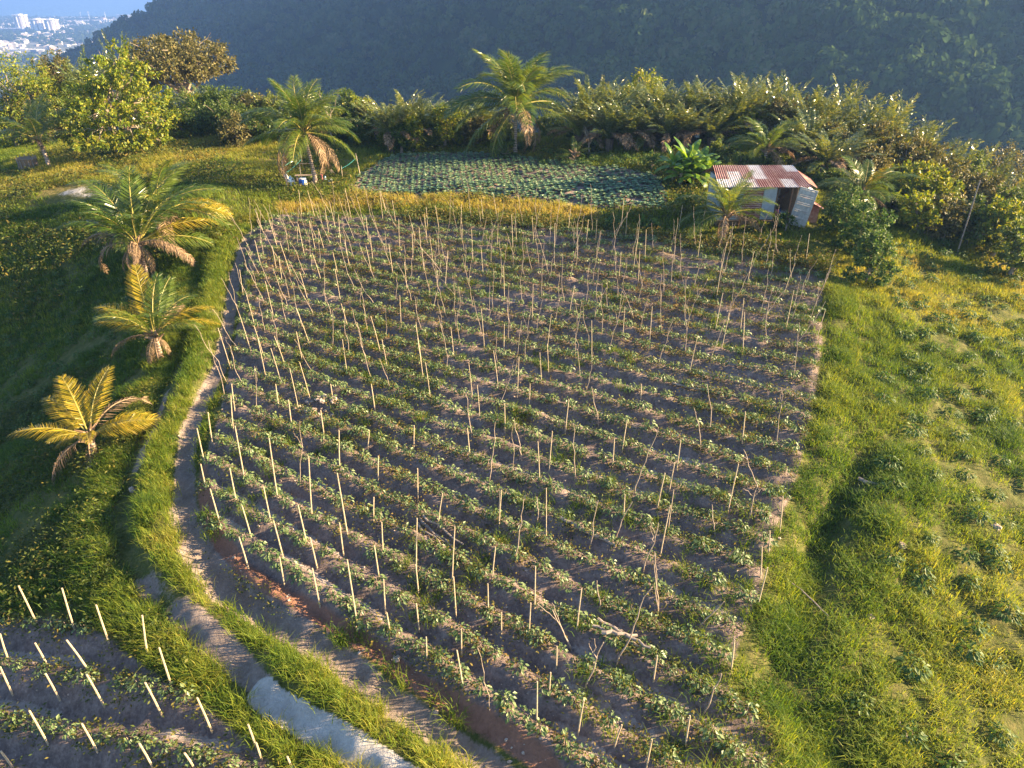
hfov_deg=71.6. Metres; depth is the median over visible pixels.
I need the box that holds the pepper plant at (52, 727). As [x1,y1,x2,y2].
[42,714,67,733]
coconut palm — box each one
[0,93,74,165]
[7,365,160,486]
[56,165,217,280]
[67,158,233,253]
[92,263,219,364]
[238,75,360,183]
[439,48,584,158]
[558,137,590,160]
[677,170,784,247]
[723,117,807,164]
[811,154,919,221]
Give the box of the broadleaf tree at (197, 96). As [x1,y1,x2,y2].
[179,92,210,128]
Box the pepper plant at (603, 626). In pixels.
[594,623,610,639]
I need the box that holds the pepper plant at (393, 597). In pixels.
[388,591,401,603]
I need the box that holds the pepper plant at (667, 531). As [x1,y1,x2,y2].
[662,525,677,537]
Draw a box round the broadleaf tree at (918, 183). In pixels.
[879,154,944,211]
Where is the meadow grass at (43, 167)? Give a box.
[0,127,959,372]
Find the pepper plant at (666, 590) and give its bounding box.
[658,583,672,595]
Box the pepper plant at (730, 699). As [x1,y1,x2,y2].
[717,688,738,709]
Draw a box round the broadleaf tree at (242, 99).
[229,88,281,127]
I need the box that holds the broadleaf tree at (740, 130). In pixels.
[723,103,768,146]
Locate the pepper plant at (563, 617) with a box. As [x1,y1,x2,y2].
[560,606,574,620]
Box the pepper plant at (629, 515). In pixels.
[616,505,632,518]
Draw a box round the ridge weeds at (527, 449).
[193,209,828,767]
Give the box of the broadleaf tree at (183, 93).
[159,86,202,123]
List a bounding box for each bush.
[491,136,517,158]
[517,139,533,150]
[564,122,576,136]
[576,137,599,151]
[603,215,623,227]
[637,213,663,229]
[642,149,664,170]
[657,190,702,216]
[722,150,753,165]
[770,210,797,231]
[817,183,881,240]
[818,201,845,232]
[831,201,897,258]
[841,226,909,287]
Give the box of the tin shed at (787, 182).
[705,165,823,227]
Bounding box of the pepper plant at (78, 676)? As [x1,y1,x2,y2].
[71,666,92,684]
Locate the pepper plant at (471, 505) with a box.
[461,499,478,511]
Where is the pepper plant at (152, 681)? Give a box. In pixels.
[142,678,161,694]
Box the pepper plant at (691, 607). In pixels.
[684,597,700,610]
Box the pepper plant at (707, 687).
[702,680,718,693]
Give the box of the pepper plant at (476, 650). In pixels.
[472,639,490,656]
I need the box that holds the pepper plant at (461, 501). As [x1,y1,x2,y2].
[459,494,477,504]
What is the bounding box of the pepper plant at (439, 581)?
[428,575,443,587]
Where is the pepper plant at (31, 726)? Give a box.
[22,718,39,732]
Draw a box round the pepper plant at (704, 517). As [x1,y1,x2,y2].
[700,508,715,520]
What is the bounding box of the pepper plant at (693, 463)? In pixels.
[686,459,699,468]
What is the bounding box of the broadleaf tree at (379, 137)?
[375,119,386,144]
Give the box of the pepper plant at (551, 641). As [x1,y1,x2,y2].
[540,631,557,643]
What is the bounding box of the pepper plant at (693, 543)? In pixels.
[689,534,709,548]
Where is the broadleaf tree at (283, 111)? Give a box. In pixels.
[270,101,295,136]
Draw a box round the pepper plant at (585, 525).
[573,519,590,531]
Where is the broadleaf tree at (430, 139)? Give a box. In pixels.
[421,120,440,148]
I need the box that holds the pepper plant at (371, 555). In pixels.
[363,546,378,558]
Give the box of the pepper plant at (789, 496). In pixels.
[780,490,791,498]
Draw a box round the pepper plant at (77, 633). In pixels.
[71,620,86,635]
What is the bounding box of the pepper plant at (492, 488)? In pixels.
[482,484,496,495]
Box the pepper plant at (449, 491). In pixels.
[439,488,454,498]
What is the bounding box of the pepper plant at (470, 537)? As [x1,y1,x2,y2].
[467,531,478,540]
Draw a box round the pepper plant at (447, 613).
[437,611,450,623]
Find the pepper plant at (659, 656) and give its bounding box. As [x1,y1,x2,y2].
[646,649,666,666]
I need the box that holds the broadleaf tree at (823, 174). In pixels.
[812,164,852,190]
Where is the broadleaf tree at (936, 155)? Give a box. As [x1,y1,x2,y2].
[918,141,971,179]
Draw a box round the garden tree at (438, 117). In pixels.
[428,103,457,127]
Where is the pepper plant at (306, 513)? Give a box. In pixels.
[301,508,313,517]
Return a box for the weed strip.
[398,200,841,275]
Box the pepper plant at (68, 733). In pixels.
[61,719,79,739]
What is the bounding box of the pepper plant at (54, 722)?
[32,717,56,734]
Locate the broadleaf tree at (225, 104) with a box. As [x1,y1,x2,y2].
[204,96,243,132]
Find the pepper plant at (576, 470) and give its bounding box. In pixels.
[570,465,583,475]
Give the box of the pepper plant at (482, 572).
[473,563,491,580]
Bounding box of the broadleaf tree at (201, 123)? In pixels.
[178,96,224,136]
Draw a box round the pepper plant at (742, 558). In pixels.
[731,548,751,564]
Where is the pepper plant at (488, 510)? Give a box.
[479,506,495,517]
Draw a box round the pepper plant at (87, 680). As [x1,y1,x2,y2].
[82,667,99,685]
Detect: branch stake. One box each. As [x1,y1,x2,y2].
[196,327,227,382]
[212,309,235,345]
[254,366,257,406]
[257,210,263,256]
[294,429,302,481]
[438,277,455,325]
[460,395,471,436]
[477,647,489,710]
[489,426,495,480]
[507,288,508,340]
[514,418,521,460]
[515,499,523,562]
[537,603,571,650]
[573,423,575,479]
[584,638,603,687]
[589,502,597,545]
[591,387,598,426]
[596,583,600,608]
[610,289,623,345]
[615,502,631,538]
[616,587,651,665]
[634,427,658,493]
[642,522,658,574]
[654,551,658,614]
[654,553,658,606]
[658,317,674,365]
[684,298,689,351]
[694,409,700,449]
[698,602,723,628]
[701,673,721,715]
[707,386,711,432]
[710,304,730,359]
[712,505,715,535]
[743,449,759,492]
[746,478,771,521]
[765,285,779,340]
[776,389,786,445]
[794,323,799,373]
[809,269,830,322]
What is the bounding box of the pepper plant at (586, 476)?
[578,468,594,479]
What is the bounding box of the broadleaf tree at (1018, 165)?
[991,151,1023,182]
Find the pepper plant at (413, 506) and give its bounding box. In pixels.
[408,502,426,510]
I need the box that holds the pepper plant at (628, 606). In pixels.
[620,600,643,621]
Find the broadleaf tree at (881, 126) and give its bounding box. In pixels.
[863,119,912,184]
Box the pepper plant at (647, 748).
[640,737,657,755]
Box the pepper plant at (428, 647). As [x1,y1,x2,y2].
[416,645,430,657]
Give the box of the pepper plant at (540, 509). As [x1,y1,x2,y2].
[530,500,541,512]
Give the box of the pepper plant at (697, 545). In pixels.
[691,539,713,551]
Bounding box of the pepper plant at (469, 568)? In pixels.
[467,562,481,575]
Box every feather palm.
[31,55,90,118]
[33,44,119,126]
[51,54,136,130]
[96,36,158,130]
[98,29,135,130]
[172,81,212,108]
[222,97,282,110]
[313,96,351,130]
[330,99,365,126]
[342,100,392,134]
[347,94,424,152]
[374,89,440,128]
[390,92,462,144]
[452,102,500,120]
[461,102,508,134]
[547,93,621,147]
[560,74,619,139]
[563,97,652,151]
[575,75,636,137]
[586,97,666,151]
[589,79,654,137]
[615,81,655,115]
[619,100,684,150]
[623,81,682,132]
[628,79,704,140]
[628,97,713,151]
[638,79,716,137]
[653,99,717,147]
[670,77,725,140]
[671,75,733,138]
[675,104,755,145]
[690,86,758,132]
[696,71,784,143]
[709,72,787,144]
[726,74,825,149]
[750,77,863,155]
[752,69,812,151]
[770,89,872,150]
[771,105,855,163]
[780,88,878,169]
[781,128,886,172]
[804,118,894,170]
[810,83,929,180]
[814,73,890,154]
[828,96,942,168]
[847,119,923,174]
[848,93,934,168]
[859,112,960,164]
[874,89,953,138]
[890,144,947,170]
[899,115,980,171]
[917,151,985,193]
[933,138,984,171]
[946,142,1015,178]
[972,161,1023,202]
[987,150,1023,204]
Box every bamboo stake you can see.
[0,633,8,657]
[0,666,13,695]
[0,751,13,767]
[18,585,37,622]
[29,710,48,745]
[34,642,47,664]
[45,673,60,700]
[61,588,74,629]
[66,640,86,667]
[81,723,98,753]
[86,674,105,708]
[95,604,109,643]
[138,743,152,767]
[141,615,148,656]
[144,682,162,716]
[158,647,171,685]
[183,752,194,767]
[196,697,212,733]
[197,428,204,464]
[200,464,206,489]
[207,412,212,443]
[210,489,218,520]
[229,468,236,501]
[230,396,233,430]
[231,384,234,411]
[234,426,244,475]
[238,537,249,569]
[242,506,250,536]
[247,724,255,748]
[255,742,262,760]
[263,486,270,522]
[269,438,277,498]
[273,520,283,557]
[279,557,284,586]
[289,368,298,409]
[297,504,306,540]
[308,456,311,513]
[310,537,317,567]
[312,568,320,607]
[337,473,347,534]
[338,431,339,470]
[339,523,343,556]
[347,559,356,621]
[374,545,379,578]
[377,456,378,481]
[381,522,383,555]
[383,579,385,614]
[415,564,419,595]
[416,518,417,565]
[416,603,419,631]
[417,468,418,500]
[437,493,442,527]
[451,526,454,582]
[453,576,456,617]
[456,650,462,687]
[487,583,488,607]
[492,547,495,579]
[499,491,499,525]
[529,603,530,632]
[534,566,535,608]
[536,681,537,724]
[538,445,539,481]
[546,488,546,535]
[549,431,552,470]
[565,400,568,433]
[576,589,581,629]
[577,699,584,735]
[591,321,591,359]
[614,724,622,747]
[621,421,626,452]
[646,739,652,767]
[653,655,657,682]
[657,473,664,508]
[659,505,670,556]
[668,489,673,526]
[669,462,674,491]
[676,440,680,470]
[685,715,690,746]
[728,464,738,511]
[730,639,734,670]
[742,411,745,442]
[757,567,767,603]
[760,546,762,577]
[779,496,782,532]
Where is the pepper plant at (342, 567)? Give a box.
[333,561,350,573]
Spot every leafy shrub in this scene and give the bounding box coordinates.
[10,420,29,431]
[17,409,35,422]
[20,437,33,445]
[26,264,38,271]
[32,389,44,398]
[32,409,49,421]
[41,368,58,377]
[59,363,74,371]
[65,339,77,345]
[66,243,77,249]
[72,349,86,357]
[75,286,89,294]
[93,245,102,250]
[103,334,115,340]
[116,275,128,281]
[120,294,131,300]
[577,158,587,165]
[588,154,600,160]
[844,691,875,717]
[873,390,895,405]
[873,454,902,470]
[876,371,894,382]
[878,548,905,567]
[879,475,907,493]
[887,285,900,294]
[888,295,907,305]
[889,325,907,337]
[893,650,932,682]
[895,275,913,287]
[895,302,911,309]
[896,365,918,378]
[897,331,914,339]
[897,350,919,360]
[897,718,928,750]
[898,242,912,247]
[898,408,917,422]
[899,421,927,437]
[901,282,917,289]
[903,248,915,253]
[907,563,936,581]
[908,573,937,594]
[911,300,929,309]
[911,373,932,384]
[912,277,921,283]
[913,360,935,373]
[914,327,937,338]
[915,384,942,399]
[915,413,934,424]
[915,444,932,457]
[917,294,930,302]
[918,249,934,257]
[919,530,940,545]
[921,259,936,267]
[922,341,940,350]
[922,464,945,480]
[924,273,938,282]
[926,310,947,320]
[930,750,966,767]
[935,302,948,308]
[936,247,952,256]
[938,323,957,334]
[938,405,963,418]
[941,314,961,326]
[943,361,961,370]
[946,384,971,400]
[946,428,971,441]
[946,638,984,666]
[950,249,968,257]
[950,544,979,565]
[951,303,965,311]
[953,449,972,460]
[953,467,976,481]
[954,615,994,642]
[956,300,972,306]
[956,490,980,503]
[956,573,982,593]
[958,310,979,319]
[962,323,984,330]
[963,350,978,359]
[963,505,995,527]
[965,330,988,342]
[966,366,990,378]
[967,274,982,282]
[968,407,996,421]
[971,267,986,276]
[974,385,991,395]
[974,538,1008,557]
[975,249,988,256]
[977,293,991,300]
[979,301,995,308]
[979,314,992,321]
[980,649,1007,673]
[981,486,1007,502]
[982,268,995,275]
[983,319,1001,328]
[983,552,1013,574]
[984,403,1001,415]
[984,721,1018,749]
[986,294,999,300]
[986,350,1005,358]
[986,597,1023,626]
[989,454,1010,465]
[991,336,1010,344]
[994,516,1020,532]
[995,277,1007,285]
[995,366,1013,376]
[996,303,1010,309]
[1000,416,1023,429]
[1002,320,1019,330]
[1005,275,1020,283]
[1007,293,1023,301]
[1008,333,1023,341]
[1010,282,1023,288]
[1013,347,1023,355]
[1015,465,1023,477]
[1015,478,1023,488]
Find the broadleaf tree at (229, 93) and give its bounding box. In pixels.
[210,84,254,113]
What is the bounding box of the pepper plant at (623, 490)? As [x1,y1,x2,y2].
[616,485,630,497]
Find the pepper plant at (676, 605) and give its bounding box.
[672,596,684,606]
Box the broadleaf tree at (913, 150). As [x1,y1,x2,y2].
[886,124,935,187]
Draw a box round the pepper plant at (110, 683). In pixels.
[106,675,121,687]
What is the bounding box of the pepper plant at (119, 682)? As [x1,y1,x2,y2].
[115,676,127,688]
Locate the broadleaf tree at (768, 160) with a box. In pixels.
[753,150,784,164]
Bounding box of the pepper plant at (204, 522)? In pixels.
[200,512,216,525]
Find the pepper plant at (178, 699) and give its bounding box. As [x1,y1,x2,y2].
[174,681,196,703]
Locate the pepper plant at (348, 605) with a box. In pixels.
[339,596,358,612]
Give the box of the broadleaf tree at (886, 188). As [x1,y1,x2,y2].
[869,179,890,199]
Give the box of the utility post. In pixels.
[957,180,980,253]
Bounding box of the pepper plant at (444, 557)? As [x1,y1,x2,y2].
[435,548,450,563]
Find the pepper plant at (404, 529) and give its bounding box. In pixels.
[397,522,412,534]
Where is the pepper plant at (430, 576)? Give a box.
[419,565,437,582]
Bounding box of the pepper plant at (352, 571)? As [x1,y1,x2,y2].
[345,564,358,575]
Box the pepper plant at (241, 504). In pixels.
[233,498,246,508]
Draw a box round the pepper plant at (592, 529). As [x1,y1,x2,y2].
[586,524,597,533]
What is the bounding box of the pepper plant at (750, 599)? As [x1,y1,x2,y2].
[740,589,758,603]
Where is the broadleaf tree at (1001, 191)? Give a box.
[974,182,1023,247]
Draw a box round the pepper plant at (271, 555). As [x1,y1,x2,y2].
[262,547,280,563]
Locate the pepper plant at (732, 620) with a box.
[721,613,735,626]
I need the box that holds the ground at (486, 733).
[0,131,1023,767]
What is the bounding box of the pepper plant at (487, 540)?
[483,537,496,546]
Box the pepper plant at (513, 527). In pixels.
[507,521,520,532]
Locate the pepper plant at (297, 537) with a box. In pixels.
[289,530,307,544]
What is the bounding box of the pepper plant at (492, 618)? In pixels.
[484,607,502,622]
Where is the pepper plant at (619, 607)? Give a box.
[609,595,625,611]
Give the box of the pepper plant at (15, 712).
[4,709,26,728]
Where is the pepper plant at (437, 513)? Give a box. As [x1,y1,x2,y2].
[427,511,440,522]
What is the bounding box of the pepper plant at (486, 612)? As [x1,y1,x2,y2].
[479,606,496,621]
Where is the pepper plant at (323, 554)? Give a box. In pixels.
[317,545,332,557]
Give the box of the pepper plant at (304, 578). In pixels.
[294,568,312,585]
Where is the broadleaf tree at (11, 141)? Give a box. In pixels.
[0,98,47,147]
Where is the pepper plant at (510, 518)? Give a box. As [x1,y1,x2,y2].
[498,515,513,526]
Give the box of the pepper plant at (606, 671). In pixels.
[600,668,618,684]
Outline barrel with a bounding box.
[299,177,307,185]
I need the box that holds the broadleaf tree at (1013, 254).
[978,218,1023,280]
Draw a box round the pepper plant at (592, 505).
[586,502,599,509]
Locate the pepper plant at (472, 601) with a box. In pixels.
[464,592,478,605]
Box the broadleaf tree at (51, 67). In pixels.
[29,46,68,134]
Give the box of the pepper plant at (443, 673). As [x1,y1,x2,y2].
[437,659,455,676]
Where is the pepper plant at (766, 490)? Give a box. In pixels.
[762,484,777,497]
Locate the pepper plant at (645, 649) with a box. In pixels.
[635,636,656,654]
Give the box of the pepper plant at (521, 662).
[507,657,528,676]
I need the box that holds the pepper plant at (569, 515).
[564,510,575,520]
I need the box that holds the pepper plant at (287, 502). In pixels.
[281,498,294,508]
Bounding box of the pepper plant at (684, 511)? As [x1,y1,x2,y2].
[676,504,690,515]
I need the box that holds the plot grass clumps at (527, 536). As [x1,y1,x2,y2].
[189,210,833,767]
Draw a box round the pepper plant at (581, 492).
[571,490,586,500]
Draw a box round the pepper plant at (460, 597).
[449,587,468,605]
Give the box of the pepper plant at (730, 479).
[722,470,738,481]
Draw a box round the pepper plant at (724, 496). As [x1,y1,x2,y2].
[718,493,732,501]
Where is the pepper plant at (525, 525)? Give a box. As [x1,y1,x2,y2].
[510,518,529,531]
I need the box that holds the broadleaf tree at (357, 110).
[351,101,375,138]
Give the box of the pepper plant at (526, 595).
[518,587,532,599]
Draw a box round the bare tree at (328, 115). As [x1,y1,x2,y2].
[318,91,337,144]
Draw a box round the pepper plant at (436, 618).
[427,610,445,623]
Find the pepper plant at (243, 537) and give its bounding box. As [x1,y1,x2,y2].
[237,528,253,541]
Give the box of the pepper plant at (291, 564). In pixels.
[283,558,299,570]
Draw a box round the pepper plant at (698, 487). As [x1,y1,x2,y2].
[686,479,702,494]
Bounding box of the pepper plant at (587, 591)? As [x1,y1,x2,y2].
[576,583,591,593]
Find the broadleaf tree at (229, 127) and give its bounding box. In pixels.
[214,109,262,147]
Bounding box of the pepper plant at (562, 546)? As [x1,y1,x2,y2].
[554,541,570,552]
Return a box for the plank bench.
[295,174,317,180]
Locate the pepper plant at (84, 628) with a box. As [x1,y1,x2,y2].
[77,618,92,633]
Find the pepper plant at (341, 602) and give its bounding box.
[335,596,352,609]
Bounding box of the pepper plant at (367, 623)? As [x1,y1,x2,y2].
[356,618,374,630]
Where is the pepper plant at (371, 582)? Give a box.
[364,576,380,586]
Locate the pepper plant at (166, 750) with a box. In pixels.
[155,739,174,756]
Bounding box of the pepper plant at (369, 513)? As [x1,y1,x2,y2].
[364,507,380,518]
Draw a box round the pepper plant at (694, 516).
[687,508,698,517]
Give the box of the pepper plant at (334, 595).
[325,590,341,604]
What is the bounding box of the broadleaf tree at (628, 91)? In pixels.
[619,84,636,103]
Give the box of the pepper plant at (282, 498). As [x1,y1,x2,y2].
[279,493,293,503]
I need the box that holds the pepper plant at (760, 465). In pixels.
[751,457,770,468]
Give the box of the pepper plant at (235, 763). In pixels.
[221,755,239,767]
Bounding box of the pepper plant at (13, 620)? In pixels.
[1,613,16,624]
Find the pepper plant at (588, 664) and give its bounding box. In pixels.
[576,653,595,672]
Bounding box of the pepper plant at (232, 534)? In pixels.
[227,532,241,541]
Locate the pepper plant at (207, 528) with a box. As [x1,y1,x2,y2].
[206,519,218,529]
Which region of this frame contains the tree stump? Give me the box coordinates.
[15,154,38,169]
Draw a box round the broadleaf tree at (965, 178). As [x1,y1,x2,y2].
[940,167,994,205]
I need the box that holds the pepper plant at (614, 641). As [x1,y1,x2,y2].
[604,627,625,646]
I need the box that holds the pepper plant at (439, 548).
[429,543,445,554]
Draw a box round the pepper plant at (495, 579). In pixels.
[491,575,504,587]
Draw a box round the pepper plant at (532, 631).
[523,624,541,637]
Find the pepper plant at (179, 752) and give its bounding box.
[173,743,193,760]
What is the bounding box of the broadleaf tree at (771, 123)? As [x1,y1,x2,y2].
[756,94,797,151]
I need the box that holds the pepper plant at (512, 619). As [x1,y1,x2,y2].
[505,612,522,629]
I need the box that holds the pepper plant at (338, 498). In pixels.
[328,493,343,504]
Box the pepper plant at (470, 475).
[461,472,476,483]
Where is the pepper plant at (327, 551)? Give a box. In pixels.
[317,543,335,556]
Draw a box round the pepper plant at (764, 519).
[757,510,771,523]
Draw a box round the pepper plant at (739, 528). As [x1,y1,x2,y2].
[735,518,751,532]
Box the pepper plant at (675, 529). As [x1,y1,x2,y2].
[666,524,680,534]
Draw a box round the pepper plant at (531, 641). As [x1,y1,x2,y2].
[528,628,549,646]
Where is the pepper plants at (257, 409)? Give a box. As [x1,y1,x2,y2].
[195,211,825,767]
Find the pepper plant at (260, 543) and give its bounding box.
[246,541,266,553]
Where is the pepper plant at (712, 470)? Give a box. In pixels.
[705,466,721,477]
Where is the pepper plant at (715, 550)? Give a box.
[709,540,724,554]
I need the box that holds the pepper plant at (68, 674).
[59,669,75,681]
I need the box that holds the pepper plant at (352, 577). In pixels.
[349,572,363,582]
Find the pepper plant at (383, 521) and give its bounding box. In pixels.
[382,518,394,526]
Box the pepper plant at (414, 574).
[411,569,422,580]
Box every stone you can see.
[391,655,399,662]
[898,541,906,548]
[992,522,1001,530]
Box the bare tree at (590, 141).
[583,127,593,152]
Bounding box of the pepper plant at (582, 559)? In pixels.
[572,549,591,563]
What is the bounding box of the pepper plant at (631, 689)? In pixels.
[619,677,642,697]
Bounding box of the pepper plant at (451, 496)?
[448,491,460,501]
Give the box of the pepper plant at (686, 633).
[679,623,700,643]
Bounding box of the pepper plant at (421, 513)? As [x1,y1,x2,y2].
[418,504,431,514]
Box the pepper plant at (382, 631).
[377,620,394,636]
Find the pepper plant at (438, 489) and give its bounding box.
[431,484,446,495]
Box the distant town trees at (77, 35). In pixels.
[0,15,128,84]
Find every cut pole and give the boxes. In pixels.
[418,517,444,541]
[418,522,440,544]
[420,522,456,548]
[422,515,463,544]
[592,624,626,638]
[597,617,623,631]
[601,629,637,636]
[612,626,650,648]
[612,634,647,651]
[672,382,737,396]
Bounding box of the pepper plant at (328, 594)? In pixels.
[325,584,338,596]
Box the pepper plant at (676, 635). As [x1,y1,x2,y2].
[671,626,685,637]
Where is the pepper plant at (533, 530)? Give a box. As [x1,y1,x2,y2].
[527,526,542,536]
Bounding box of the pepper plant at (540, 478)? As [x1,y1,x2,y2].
[534,472,547,481]
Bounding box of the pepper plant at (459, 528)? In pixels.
[452,521,468,534]
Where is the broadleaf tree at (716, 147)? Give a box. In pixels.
[708,138,738,161]
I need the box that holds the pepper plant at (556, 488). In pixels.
[548,481,563,493]
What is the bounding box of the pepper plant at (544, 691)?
[534,678,552,696]
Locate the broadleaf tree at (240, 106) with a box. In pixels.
[228,102,262,136]
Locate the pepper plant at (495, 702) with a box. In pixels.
[491,690,508,706]
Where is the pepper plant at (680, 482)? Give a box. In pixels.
[674,478,685,488]
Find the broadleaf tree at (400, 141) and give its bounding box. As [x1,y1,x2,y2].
[385,122,411,152]
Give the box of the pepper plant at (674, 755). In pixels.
[657,745,681,767]
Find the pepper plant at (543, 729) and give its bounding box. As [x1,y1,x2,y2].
[526,718,551,736]
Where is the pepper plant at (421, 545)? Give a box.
[417,539,432,550]
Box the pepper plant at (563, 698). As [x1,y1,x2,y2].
[556,685,573,706]
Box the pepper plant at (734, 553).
[726,546,742,559]
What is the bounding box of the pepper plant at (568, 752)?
[555,743,575,760]
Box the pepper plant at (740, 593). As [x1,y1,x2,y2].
[733,585,748,600]
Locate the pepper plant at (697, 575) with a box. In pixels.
[686,563,702,577]
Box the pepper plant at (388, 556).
[387,549,400,559]
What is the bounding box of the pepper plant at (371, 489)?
[364,482,378,492]
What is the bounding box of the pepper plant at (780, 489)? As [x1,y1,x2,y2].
[767,484,785,496]
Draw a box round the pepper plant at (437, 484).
[427,481,440,492]
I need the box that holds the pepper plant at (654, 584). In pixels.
[643,574,665,589]
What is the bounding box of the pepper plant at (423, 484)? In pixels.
[418,478,432,490]
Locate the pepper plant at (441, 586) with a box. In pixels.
[434,575,448,590]
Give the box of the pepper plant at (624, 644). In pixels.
[617,638,632,651]
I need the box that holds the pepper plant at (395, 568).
[392,560,404,570]
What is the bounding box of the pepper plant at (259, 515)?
[254,508,267,521]
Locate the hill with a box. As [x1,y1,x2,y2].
[29,0,1022,153]
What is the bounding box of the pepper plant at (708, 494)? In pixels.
[706,487,721,498]
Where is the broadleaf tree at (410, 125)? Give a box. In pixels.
[396,116,425,151]
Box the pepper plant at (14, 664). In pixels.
[9,658,25,672]
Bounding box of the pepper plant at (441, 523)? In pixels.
[437,515,454,528]
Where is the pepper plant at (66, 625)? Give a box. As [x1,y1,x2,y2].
[55,618,73,632]
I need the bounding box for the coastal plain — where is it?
[0,16,115,139]
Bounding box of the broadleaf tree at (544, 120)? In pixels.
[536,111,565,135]
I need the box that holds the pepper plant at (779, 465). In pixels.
[773,462,785,470]
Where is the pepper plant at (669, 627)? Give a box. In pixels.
[661,622,677,635]
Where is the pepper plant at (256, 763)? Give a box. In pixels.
[246,759,257,767]
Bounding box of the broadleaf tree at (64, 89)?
[31,76,98,135]
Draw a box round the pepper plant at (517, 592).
[506,581,526,597]
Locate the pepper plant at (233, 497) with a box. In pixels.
[223,492,238,501]
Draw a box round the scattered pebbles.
[0,224,825,767]
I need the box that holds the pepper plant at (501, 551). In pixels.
[494,543,509,554]
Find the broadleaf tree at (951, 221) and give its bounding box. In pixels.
[923,191,979,244]
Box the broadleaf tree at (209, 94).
[194,84,231,117]
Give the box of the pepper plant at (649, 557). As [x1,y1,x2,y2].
[644,550,656,560]
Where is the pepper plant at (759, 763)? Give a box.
[750,754,768,767]
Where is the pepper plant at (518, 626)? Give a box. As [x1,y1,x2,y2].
[515,621,530,635]
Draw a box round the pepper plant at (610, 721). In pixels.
[597,709,619,731]
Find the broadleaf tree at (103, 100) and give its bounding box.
[48,37,187,153]
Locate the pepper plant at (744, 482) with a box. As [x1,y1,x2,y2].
[738,474,751,485]
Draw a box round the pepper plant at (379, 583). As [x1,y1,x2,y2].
[367,574,387,590]
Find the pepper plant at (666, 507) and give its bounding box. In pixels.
[663,501,677,512]
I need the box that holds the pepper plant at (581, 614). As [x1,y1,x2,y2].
[568,610,585,625]
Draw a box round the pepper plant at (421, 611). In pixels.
[409,605,427,617]
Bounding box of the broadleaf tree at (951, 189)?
[917,167,964,221]
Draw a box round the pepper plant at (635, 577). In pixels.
[626,566,643,582]
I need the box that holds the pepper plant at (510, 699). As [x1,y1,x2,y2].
[493,689,516,710]
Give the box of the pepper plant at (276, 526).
[268,520,283,531]
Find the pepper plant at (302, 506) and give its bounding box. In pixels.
[294,501,310,512]
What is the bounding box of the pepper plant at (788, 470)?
[779,466,791,473]
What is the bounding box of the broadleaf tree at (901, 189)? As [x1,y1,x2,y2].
[871,177,913,208]
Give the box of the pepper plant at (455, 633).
[448,622,470,642]
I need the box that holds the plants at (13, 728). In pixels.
[0,610,306,767]
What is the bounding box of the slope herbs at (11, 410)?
[0,324,206,679]
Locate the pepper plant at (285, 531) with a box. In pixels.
[277,520,292,534]
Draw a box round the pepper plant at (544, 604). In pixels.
[535,599,548,610]
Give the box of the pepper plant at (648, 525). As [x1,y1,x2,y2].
[642,518,654,527]
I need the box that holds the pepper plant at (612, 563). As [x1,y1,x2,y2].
[600,557,616,569]
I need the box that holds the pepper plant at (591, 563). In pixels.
[583,554,595,564]
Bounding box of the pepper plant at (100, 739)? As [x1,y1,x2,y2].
[91,727,110,745]
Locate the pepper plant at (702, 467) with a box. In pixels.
[699,463,714,472]
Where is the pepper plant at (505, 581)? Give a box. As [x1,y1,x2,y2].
[496,577,515,589]
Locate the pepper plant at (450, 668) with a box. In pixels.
[445,662,469,679]
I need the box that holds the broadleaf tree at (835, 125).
[806,118,849,167]
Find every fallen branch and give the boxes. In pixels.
[786,577,827,615]
[858,477,881,487]
[894,709,907,742]
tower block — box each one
[12,14,30,29]
[28,18,45,32]
[42,18,64,32]
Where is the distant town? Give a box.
[0,16,116,75]
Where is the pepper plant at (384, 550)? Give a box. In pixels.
[372,542,393,555]
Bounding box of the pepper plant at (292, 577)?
[286,568,303,584]
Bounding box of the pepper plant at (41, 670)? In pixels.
[32,663,49,677]
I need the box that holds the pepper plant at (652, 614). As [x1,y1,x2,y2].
[641,612,657,627]
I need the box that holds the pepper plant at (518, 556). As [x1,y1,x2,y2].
[508,546,527,561]
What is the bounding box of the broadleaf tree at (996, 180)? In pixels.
[967,172,1022,233]
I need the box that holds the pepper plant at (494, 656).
[487,644,502,660]
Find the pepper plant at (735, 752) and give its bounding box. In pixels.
[726,741,745,760]
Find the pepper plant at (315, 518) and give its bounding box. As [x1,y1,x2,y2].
[310,508,322,521]
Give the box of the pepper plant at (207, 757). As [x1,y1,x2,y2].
[196,748,216,766]
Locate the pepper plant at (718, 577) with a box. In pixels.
[707,572,726,587]
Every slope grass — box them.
[0,179,271,747]
[726,180,1023,767]
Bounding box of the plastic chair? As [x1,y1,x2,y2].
[285,174,294,185]
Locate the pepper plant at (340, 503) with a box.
[337,495,353,507]
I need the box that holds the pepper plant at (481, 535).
[474,531,492,544]
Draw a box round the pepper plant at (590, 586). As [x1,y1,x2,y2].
[580,581,599,595]
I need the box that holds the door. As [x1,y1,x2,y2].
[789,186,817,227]
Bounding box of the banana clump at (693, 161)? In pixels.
[654,137,721,186]
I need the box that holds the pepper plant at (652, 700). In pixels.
[642,690,665,709]
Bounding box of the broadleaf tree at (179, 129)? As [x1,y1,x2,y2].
[158,106,207,138]
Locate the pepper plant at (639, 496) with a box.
[634,491,645,500]
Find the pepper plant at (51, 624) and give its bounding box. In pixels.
[41,615,58,628]
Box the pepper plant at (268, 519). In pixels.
[262,514,275,522]
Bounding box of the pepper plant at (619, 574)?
[611,565,627,581]
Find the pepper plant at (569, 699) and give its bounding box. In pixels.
[565,688,586,707]
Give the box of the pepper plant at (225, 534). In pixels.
[222,528,235,538]
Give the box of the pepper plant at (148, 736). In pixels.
[136,734,157,753]
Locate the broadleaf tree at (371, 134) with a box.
[362,105,381,138]
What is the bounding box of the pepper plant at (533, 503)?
[525,497,540,509]
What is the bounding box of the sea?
[0,0,151,15]

